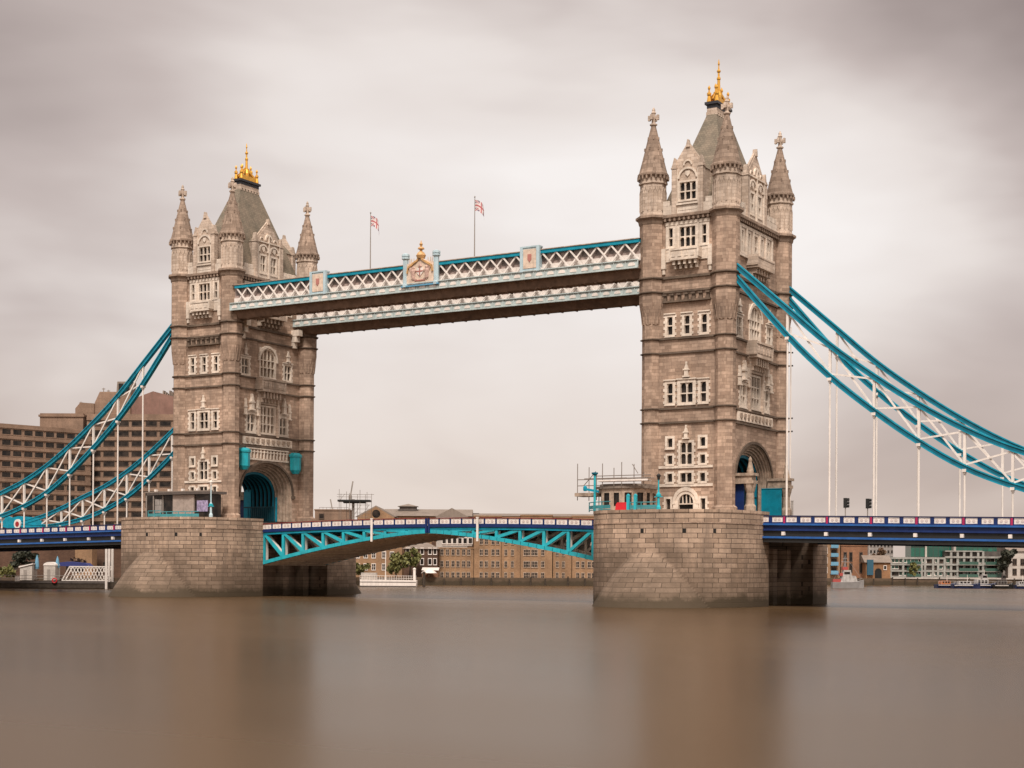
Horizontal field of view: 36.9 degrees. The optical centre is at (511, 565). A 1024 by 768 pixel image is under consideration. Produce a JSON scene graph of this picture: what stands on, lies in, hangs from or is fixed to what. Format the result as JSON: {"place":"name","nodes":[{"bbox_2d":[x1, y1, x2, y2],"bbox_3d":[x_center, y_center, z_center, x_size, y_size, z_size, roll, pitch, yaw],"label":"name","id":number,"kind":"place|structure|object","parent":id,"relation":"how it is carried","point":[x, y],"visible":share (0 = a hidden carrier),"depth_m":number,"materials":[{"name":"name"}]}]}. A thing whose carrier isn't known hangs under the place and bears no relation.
{"place":"outdoors","nodes":[
{"label":"outdoors","id":0,"kind":"place"},
{"bbox_2d":[11,551,39,567],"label":"tree","id":1,"kind":"object","parent":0,"point":[19,557],"visible":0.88,"depth_m":328.93,"materials":[{"name":"green plant"}]},
{"bbox_2d":[0,585,1023,767],"bbox_3d":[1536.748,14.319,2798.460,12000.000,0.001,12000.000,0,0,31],"label":"water","id":2,"kind":"structure","parent":0,"point":[529,676],"depth_m":65.53,"materials":[{"name":"liquid"}]},
{"bbox_2d":[0,575,116,587],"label":"landing stage","id":3,"kind":"object","parent":2,"relation":"on","point":[48,584],"visible":0.98,"depth_m":298.00,"materials":[{"name":"grey metal"}]},
{"bbox_2d":[62,566,110,580],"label":"gangway","id":4,"kind":"object","parent":3,"relation":"on","point":[86,573],"visible":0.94,"depth_m":299.94,"materials":[{"name":"white paint"}]},
{"bbox_2d":[109,517,361,596],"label":"bridge pier","id":5,"kind":"structure","parent":2,"relation":"in","point":[191,556],"depth_m":229.59,"materials":[{"name":"stone"}]},
{"bbox_2d":[160,511,198,516],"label":"platform railing","id":6,"kind":"object","parent":5,"relation":"on","point":[179,515],"visible":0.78,"depth_m":232.97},
{"bbox_2d":[144,488,226,516],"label":"kiosk","id":7,"kind":"object","parent":5,"relation":"on","point":[197,499],"visible":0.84,"depth_m":235.04,"materials":[{"name":"grey glass"}]},
{"bbox_2d":[168,144,319,521],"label":"bridge tower","id":8,"kind":"structure","parent":5,"relation":"on","point":[243,403],"depth_m":241.64,"materials":[{"name":"stone"}]},
{"bbox_2d":[0,324,170,532],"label":"suspension chain","id":9,"kind":"object","parent":8,"relation":"hanging from","point":[97,442],"visible":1,"depth_m":252.53,"materials":[{"name":"white paint"}]},
{"bbox_2d":[0,428,172,528],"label":"suspension chain","id":10,"kind":"object","parent":8,"relation":"hanging from","point":[14,522],"visible":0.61,"depth_m":276.42,"materials":[{"name":"white paint"}]},
{"bbox_2d":[0,524,120,551],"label":"side span","id":11,"kind":"object","parent":10,"relation":"hanging from","point":[81,537],"visible":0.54,"depth_m":256.65,"materials":[{"name":"blue paint"}]},
{"bbox_2d":[188,409,196,430],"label":"window","id":12,"kind":"structure","parent":8,"relation":"in","point":[192,413],"depth_m":241.07,"materials":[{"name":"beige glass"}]},
{"bbox_2d":[188,355,196,374],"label":"window","id":13,"kind":"structure","parent":8,"relation":"in","point":[192,361],"depth_m":241.04,"materials":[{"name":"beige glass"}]},
{"bbox_2d":[197,459,209,481],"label":"window","id":14,"kind":"structure","parent":8,"relation":"in","point":[203,467],"depth_m":239.89,"materials":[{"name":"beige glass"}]},
{"bbox_2d":[196,408,210,430],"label":"window","id":15,"kind":"structure","parent":8,"relation":"in","point":[203,422],"depth_m":239.89,"materials":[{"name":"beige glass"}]},
{"bbox_2d":[199,354,208,373],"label":"window","id":16,"kind":"structure","parent":8,"relation":"in","point":[204,360],"depth_m":239.83,"materials":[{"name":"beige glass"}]},
{"bbox_2d":[197,281,210,301],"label":"window","id":17,"kind":"structure","parent":8,"relation":"in","point":[203,288],"depth_m":239.95,"materials":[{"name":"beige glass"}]},
{"bbox_2d":[197,245,210,263],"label":"window","id":18,"kind":"structure","parent":8,"relation":"in","point":[204,252],"depth_m":240.01,"materials":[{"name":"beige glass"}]},
{"bbox_2d":[210,408,219,429],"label":"window","id":19,"kind":"structure","parent":8,"relation":"in","point":[215,412],"depth_m":238.66,"materials":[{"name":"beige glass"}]},
{"bbox_2d":[211,353,219,372],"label":"window","id":20,"kind":"structure","parent":8,"relation":"in","point":[215,360],"depth_m":238.61,"materials":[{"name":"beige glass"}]},
{"bbox_2d":[212,280,219,299],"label":"window","id":21,"kind":"structure","parent":8,"relation":"in","point":[215,283],"depth_m":238.55,"materials":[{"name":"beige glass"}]},
{"bbox_2d":[239,354,250,375],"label":"window","id":22,"kind":"structure","parent":8,"relation":"in","point":[244,362],"depth_m":241.07,"materials":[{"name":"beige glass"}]},
{"bbox_2d":[245,410,256,433],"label":"window","id":23,"kind":"structure","parent":8,"relation":"in","point":[250,419],"depth_m":242.30,"materials":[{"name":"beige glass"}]},
{"bbox_2d":[259,253,266,274],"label":"window","id":24,"kind":"structure","parent":8,"relation":"in","point":[262,257],"depth_m":244.50,"materials":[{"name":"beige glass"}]},
{"bbox_2d":[259,347,276,379],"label":"window","id":25,"kind":"structure","parent":8,"relation":"in","point":[267,367],"depth_m":245.70,"materials":[{"name":"stone"}]},
{"bbox_2d":[261,405,275,435],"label":"window","id":26,"kind":"structure","parent":8,"relation":"in","point":[268,413],"depth_m":246.18,"materials":[{"name":"beige stone"}]},
{"bbox_2d":[270,256,277,277],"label":"window","id":27,"kind":"structure","parent":8,"relation":"in","point":[273,260],"depth_m":246.78,"materials":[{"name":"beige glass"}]},
{"bbox_2d":[279,414,288,437],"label":"window","id":28,"kind":"structure","parent":8,"relation":"in","point":[283,422],"depth_m":249.39,"materials":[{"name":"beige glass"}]},
{"bbox_2d":[282,362,292,382],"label":"window","id":29,"kind":"structure","parent":8,"relation":"in","point":[287,370],"depth_m":249.93,"materials":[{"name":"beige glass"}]},
{"bbox_2d":[263,518,464,565],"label":"bascule leaf","id":30,"kind":"object","parent":5,"relation":"attached to","point":[353,541],"visible":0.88,"depth_m":231.80,"materials":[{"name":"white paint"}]},
{"bbox_2d":[360,551,417,586],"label":"pontoon","id":31,"kind":"object","parent":2,"relation":"on","point":[369,580],"visible":1,"depth_m":344.00,"materials":[{"name":"white paint"}]},
{"bbox_2d":[592,509,826,607],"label":"bridge pier","id":32,"kind":"structure","parent":2,"relation":"in","point":[685,558],"depth_m":186.71,"materials":[{"name":"stone"}]},
{"bbox_2d":[428,517,593,559],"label":"bascule leaf","id":33,"kind":"object","parent":32,"relation":"attached to","point":[551,534],"visible":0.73,"depth_m":212.90,"materials":[{"name":"blue paint"}]},
{"bbox_2d":[583,472,598,510],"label":"railing mast","id":34,"kind":"object","parent":32,"relation":"on","point":[585,488],"visible":0.93,"depth_m":196.84,"materials":[{"name":"metal"}]},
{"bbox_2d":[589,501,610,511],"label":"platform railing","id":35,"kind":"object","parent":32,"relation":"on","point":[598,507],"visible":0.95,"depth_m":194.75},
{"bbox_2d":[596,483,659,510],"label":"control cabin","id":36,"kind":"object","parent":32,"relation":"on","point":[615,494],"visible":0.62,"depth_m":196.16,"materials":[{"name":"stone"}]},
{"bbox_2d":[575,462,653,500],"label":"scaffold","id":37,"kind":"object","parent":36,"relation":"on","point":[621,479],"visible":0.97,"depth_m":196.51,"materials":[{"name":"metal"}]},
{"bbox_2d":[630,501,656,509],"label":"platform railing","id":38,"kind":"object","parent":32,"relation":"on","point":[641,506],"visible":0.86,"depth_m":190.02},
{"bbox_2d":[636,60,795,514],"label":"bridge tower","id":39,"kind":"structure","parent":32,"relation":"on","point":[714,360],"depth_m":198.60,"materials":[{"name":"brown stone"}]},
{"bbox_2d":[229,238,640,320],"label":"walkway","id":40,"kind":"structure","parent":39,"relation":"attached to","point":[421,278],"depth_m":215.65,"materials":[{"name":"white paint"}]},
{"bbox_2d":[370,212,378,268],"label":"flagpole","id":41,"kind":"object","parent":40,"relation":"on","point":[373,221],"visible":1,"depth_m":223.82,"materials":[{"name":"grey metal"}]},
{"bbox_2d":[474,196,483,255],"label":"flagpole","id":42,"kind":"object","parent":40,"relation":"on","point":[478,205],"visible":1,"depth_m":214.59,"materials":[{"name":"grey metal"}]},
{"bbox_2d":[292,281,638,335],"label":"walkway","id":43,"kind":"structure","parent":39,"relation":"attached to","point":[591,298],"depth_m":233.86,"materials":[{"name":"white paint"}]},
{"bbox_2d":[664,472,675,483],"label":"window","id":44,"kind":"structure","parent":39,"relation":"in","point":[669,476],"depth_m":198.63,"materials":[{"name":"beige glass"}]},
{"bbox_2d":[664,453,675,466],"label":"window","id":45,"kind":"structure","parent":39,"relation":"in","point":[669,458],"depth_m":198.63,"materials":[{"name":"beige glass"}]},
{"bbox_2d":[665,436,674,449],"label":"window","id":46,"kind":"structure","parent":39,"relation":"in","point":[669,440],"depth_m":198.59,"materials":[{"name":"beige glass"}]},
{"bbox_2d":[663,379,676,405],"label":"window","id":47,"kind":"structure","parent":39,"relation":"in","point":[669,389],"depth_m":198.68,"materials":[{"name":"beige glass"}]},
{"bbox_2d":[663,313,676,337],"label":"window","id":48,"kind":"structure","parent":39,"relation":"in","point":[670,321],"depth_m":198.68,"materials":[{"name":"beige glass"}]},
{"bbox_2d":[666,225,675,249],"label":"window","id":49,"kind":"structure","parent":39,"relation":"in","point":[670,230],"depth_m":198.68,"materials":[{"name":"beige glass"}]},
{"bbox_2d":[672,487,698,508],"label":"arched doorway","id":50,"kind":"structure","parent":39,"relation":"in","point":[685,497],"depth_m":197.52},
{"bbox_2d":[677,470,695,484],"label":"window","id":51,"kind":"structure","parent":39,"relation":"in","point":[684,477],"depth_m":197.47,"materials":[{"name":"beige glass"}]},
{"bbox_2d":[677,440,695,466],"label":"window","id":52,"kind":"structure","parent":39,"relation":"in","point":[686,450],"depth_m":197.47,"materials":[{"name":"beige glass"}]},
{"bbox_2d":[676,377,696,405],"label":"window","id":53,"kind":"structure","parent":39,"relation":"in","point":[686,387],"depth_m":197.43,"materials":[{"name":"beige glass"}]},
{"bbox_2d":[680,311,693,336],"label":"window","id":54,"kind":"structure","parent":39,"relation":"in","point":[687,320],"depth_m":197.47,"materials":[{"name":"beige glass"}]},
{"bbox_2d":[677,223,696,248],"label":"window","id":55,"kind":"structure","parent":39,"relation":"in","point":[686,233],"depth_m":197.57,"materials":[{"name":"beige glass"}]},
{"bbox_2d":[678,179,696,202],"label":"window","id":56,"kind":"structure","parent":39,"relation":"in","point":[687,189],"depth_m":197.52,"materials":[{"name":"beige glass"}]},
{"bbox_2d":[696,471,708,483],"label":"window","id":57,"kind":"structure","parent":39,"relation":"in","point":[702,475],"depth_m":196.22,"materials":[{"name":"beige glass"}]},
{"bbox_2d":[697,434,707,448],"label":"window","id":58,"kind":"structure","parent":39,"relation":"in","point":[702,439],"depth_m":196.27,"materials":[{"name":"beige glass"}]},
{"bbox_2d":[697,452,708,465],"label":"window","id":59,"kind":"structure","parent":39,"relation":"in","point":[702,456],"depth_m":196.25,"materials":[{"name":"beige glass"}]},
{"bbox_2d":[696,377,709,403],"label":"window","id":60,"kind":"structure","parent":39,"relation":"in","point":[703,394],"depth_m":196.22,"materials":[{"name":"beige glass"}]},
{"bbox_2d":[698,496,708,508],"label":"window","id":61,"kind":"structure","parent":39,"relation":"in","point":[703,500],"depth_m":196.18,"materials":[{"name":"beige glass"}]},
{"bbox_2d":[697,310,710,334],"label":"window","id":62,"kind":"structure","parent":39,"relation":"in","point":[704,318],"depth_m":196.22,"materials":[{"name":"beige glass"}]},
{"bbox_2d":[699,221,709,245],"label":"window","id":63,"kind":"structure","parent":39,"relation":"in","point":[704,227],"depth_m":196.22,"materials":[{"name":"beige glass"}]},
{"bbox_2d":[736,312,743,338],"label":"window","id":64,"kind":"structure","parent":39,"relation":"in","point":[739,321],"depth_m":198.56,"materials":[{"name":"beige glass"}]},
{"bbox_2d":[738,380,747,408],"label":"window","id":65,"kind":"structure","parent":39,"relation":"in","point":[742,391],"depth_m":199.46,"materials":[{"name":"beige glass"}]},
{"bbox_2d":[749,304,760,341],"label":"window","id":66,"kind":"structure","parent":39,"relation":"in","point":[754,328],"depth_m":202.90,"materials":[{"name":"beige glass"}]},
{"bbox_2d":[751,374,760,411],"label":"window","id":67,"kind":"structure","parent":39,"relation":"in","point":[756,380],"depth_m":203.64,"materials":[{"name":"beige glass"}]},
{"bbox_2d":[764,386,770,414],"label":"window","id":68,"kind":"structure","parent":39,"relation":"in","point":[766,394],"depth_m":206.90,"materials":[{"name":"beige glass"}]},
{"bbox_2d":[765,323,773,344],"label":"window","id":69,"kind":"structure","parent":39,"relation":"in","point":[769,328],"depth_m":207.15,"materials":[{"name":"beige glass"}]},
{"bbox_2d":[737,263,1023,517],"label":"suspension chain","id":70,"kind":"object","parent":39,"relation":"hanging from","point":[917,439],"visible":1,"depth_m":184.97,"materials":[{"name":"teal paint"}]},
{"bbox_2d":[762,515,1023,547],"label":"side span","id":71,"kind":"object","parent":70,"relation":"hanging from","point":[949,531],"visible":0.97,"depth_m":183.15,"materials":[{"name":"blue paint"}]},
{"bbox_2d":[789,286,1023,522],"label":"suspension chain","id":72,"kind":"object","parent":39,"relation":"hanging from","point":[882,367],"visible":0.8,"depth_m":201.96,"materials":[{"name":"white paint"}]},
{"bbox_2d":[831,558,863,587],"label":"patrol boat","id":73,"kind":"object","parent":2,"relation":"on","point":[847,579],"visible":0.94,"depth_m":371.00,"materials":[{"name":"white metal"}]},
{"bbox_2d":[951,575,979,588],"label":"moored boat","id":74,"kind":"object","parent":2,"relation":"on","point":[967,584],"visible":0.97,"depth_m":380.41,"materials":[{"name":"white paint"}]},
{"bbox_2d":[972,575,995,587],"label":"moored boat","id":75,"kind":"object","parent":2,"relation":"on","point":[983,581],"visible":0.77,"depth_m":385.03,"materials":[{"name":"white paint"}]},
{"bbox_2d":[992,575,1012,588],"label":"moored boat","id":76,"kind":"object","parent":2,"relation":"on","point":[1002,583],"visible":0.93,"depth_m":382.18,"materials":[{"name":"white metal"}]},
{"bbox_2d":[0,0,1023,556],"label":"sky","id":77,"kind":"structure","parent":0,"point":[901,122],"materials":[{"name":"grey"}]},
{"label":"ground","id":78,"kind":"structure","parent":0,"visible":0},
{"bbox_2d":[0,564,15,576],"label":"bank bush","id":79,"kind":"object","parent":78,"relation":"on","point":[8,570],"visible":0.96,"depth_m":317.13,"materials":[{"name":"green plant"}]},
{"bbox_2d":[19,563,36,579],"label":"landing hut","id":80,"kind":"object","parent":78,"relation":"on","point":[28,569],"visible":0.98,"depth_m":314.00,"materials":[{"name":"white paint"}]},
{"bbox_2d":[43,562,59,579],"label":"landing hut","id":81,"kind":"object","parent":78,"relation":"on","point":[51,568],"visible":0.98,"depth_m":314.00,"materials":[{"name":"white paint"}]},
{"bbox_2d":[0,549,120,577],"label":"embankment building","id":82,"kind":"structure","parent":78,"relation":"on","point":[43,558],"depth_m":345.00,"materials":[{"name":"brick"}]},
{"bbox_2d":[59,562,92,577],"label":"market stall","id":83,"kind":"object","parent":78,"relation":"on","point":[73,564],"visible":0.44,"depth_m":322.00,"materials":[{"name":"blue fabric"}]},
{"bbox_2d":[75,549,96,577],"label":"stone building","id":84,"kind":"structure","parent":78,"relation":"on","point":[89,555],"depth_m":338.00,"materials":[{"name":"beige stone"}]},
{"bbox_2d":[0,382,172,532],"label":"hotel","id":85,"kind":"structure","parent":78,"relation":"on","point":[26,451],"depth_m":379.32,"materials":[{"name":"concrete"}]},
{"bbox_2d":[314,499,351,520],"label":"brown block","id":86,"kind":"structure","parent":78,"relation":"on","point":[329,514],"depth_m":360.00,"materials":[{"name":"concrete"}]},
{"bbox_2d":[337,481,373,519],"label":"access scaffold","id":87,"kind":"object","parent":78,"relation":"on","point":[351,500],"visible":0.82,"depth_m":345.40,"materials":[{"name":"black metal"}]},
{"bbox_2d":[356,562,370,574],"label":"quay bush","id":88,"kind":"object","parent":78,"relation":"on","point":[361,568],"visible":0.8,"depth_m":378.74,"materials":[{"name":"green plant"}]},
{"bbox_2d":[356,506,397,519],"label":"gabled warehouse","id":89,"kind":"structure","parent":78,"relation":"on","point":[379,512],"depth_m":412.00,"materials":[{"name":"beige brick"}]},
{"bbox_2d":[356,547,404,576],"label":"brick building","id":90,"kind":"structure","parent":78,"relation":"on","point":[377,561],"depth_m":404.00,"materials":[{"name":"brick"}]},
{"bbox_2d":[386,551,408,576],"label":"quay tree","id":91,"kind":"object","parent":78,"relation":"on","point":[395,563],"visible":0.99,"depth_m":383.25,"materials":[{"name":"green plant"}]},
{"bbox_2d":[401,547,421,576],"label":"quay tree","id":92,"kind":"object","parent":78,"relation":"on","point":[414,560],"visible":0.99,"depth_m":385.26,"materials":[{"name":"green plant"}]},
{"bbox_2d":[402,542,438,576],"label":"brick house","id":93,"kind":"structure","parent":78,"relation":"on","point":[429,552],"depth_m":392.00,"materials":[{"name":"white paint"}]},
{"bbox_2d":[385,504,472,547],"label":"gabled warehouse","id":94,"kind":"structure","parent":78,"relation":"on","point":[407,511],"depth_m":428.01,"materials":[{"name":"beige brick"}]},
{"bbox_2d":[435,508,467,547],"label":"gabled warehouse","id":95,"kind":"structure","parent":78,"relation":"on","point":[451,513],"depth_m":418.05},
{"bbox_2d":[438,537,473,576],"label":"wharf building","id":96,"kind":"structure","parent":78,"relation":"on","point":[458,561],"depth_m":396.00,"materials":[{"name":"beige brick"}]},
{"bbox_2d":[474,515,501,577],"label":"wharf building","id":97,"kind":"structure","parent":78,"relation":"on","point":[487,558],"depth_m":395.00,"materials":[{"name":"beige brick"}]},
{"bbox_2d":[501,517,520,577],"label":"wharf building","id":98,"kind":"structure","parent":78,"relation":"on","point":[510,560],"depth_m":396.00,"materials":[{"name":"beige brick"}]},
{"bbox_2d":[1,576,1023,585],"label":"quay wall","id":99,"kind":"structure","parent":78,"relation":"on","point":[531,581],"depth_m":388.24,"materials":[{"name":"stone"}]},
{"bbox_2d":[893,577,1023,579],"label":"quay rail","id":100,"kind":"object","parent":99,"relation":"attached to","point":[949,578],"visible":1,"depth_m":449.79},
{"bbox_2d":[472,513,593,576],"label":"gabled warehouse","id":101,"kind":"structure","parent":78,"relation":"on","point":[518,515],"depth_m":442.58,"materials":[{"name":"beige brick"}]},
{"bbox_2d":[520,515,552,577],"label":"wharf building","id":102,"kind":"structure","parent":78,"relation":"on","point":[535,563],"depth_m":395.00,"materials":[{"name":"beige brick"}]},
{"bbox_2d":[552,517,571,577],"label":"wharf building","id":103,"kind":"structure","parent":78,"relation":"on","point":[561,565],"depth_m":396.00,"materials":[{"name":"beige brick"}]},
{"bbox_2d":[571,516,593,577],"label":"wharf building","id":104,"kind":"structure","parent":78,"relation":"on","point":[581,567],"depth_m":395.00,"materials":[{"name":"beige brick"}]},
{"bbox_2d":[827,545,839,577],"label":"balcony building","id":105,"kind":"structure","parent":78,"relation":"on","point":[833,561],"depth_m":455.00,"materials":[{"name":"orange brick"}]},
{"bbox_2d":[840,545,867,577],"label":"brick warehouse","id":106,"kind":"structure","parent":78,"relation":"on","point":[852,553],"depth_m":455.00,"materials":[{"name":"brown brick"}]},
{"bbox_2d":[860,555,892,577],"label":"brick house","id":107,"kind":"structure","parent":78,"relation":"on","point":[876,566],"depth_m":450.00,"materials":[{"name":"brown brick"}]},
{"bbox_2d":[868,545,892,556],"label":"tower block","id":108,"kind":"structure","parent":78,"relation":"on","point":[872,549],"depth_m":640.00,"materials":[{"name":"paint"}]},
{"bbox_2d":[890,546,1003,577],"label":"modern flats","id":109,"kind":"structure","parent":78,"relation":"on","point":[951,562],"depth_m":460.30,"materials":[{"name":"white glass"}]},
{"bbox_2d":[995,549,1017,577],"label":"dark tree","id":110,"kind":"object","parent":78,"relation":"on","point":[1004,561],"visible":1,"depth_m":454.26,"materials":[{"name":"green plant"}]},
{"bbox_2d":[997,548,1023,577],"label":"white block","id":111,"kind":"structure","parent":78,"relation":"on","point":[1016,568],"depth_m":466.00,"materials":[{"name":"clear paint"}]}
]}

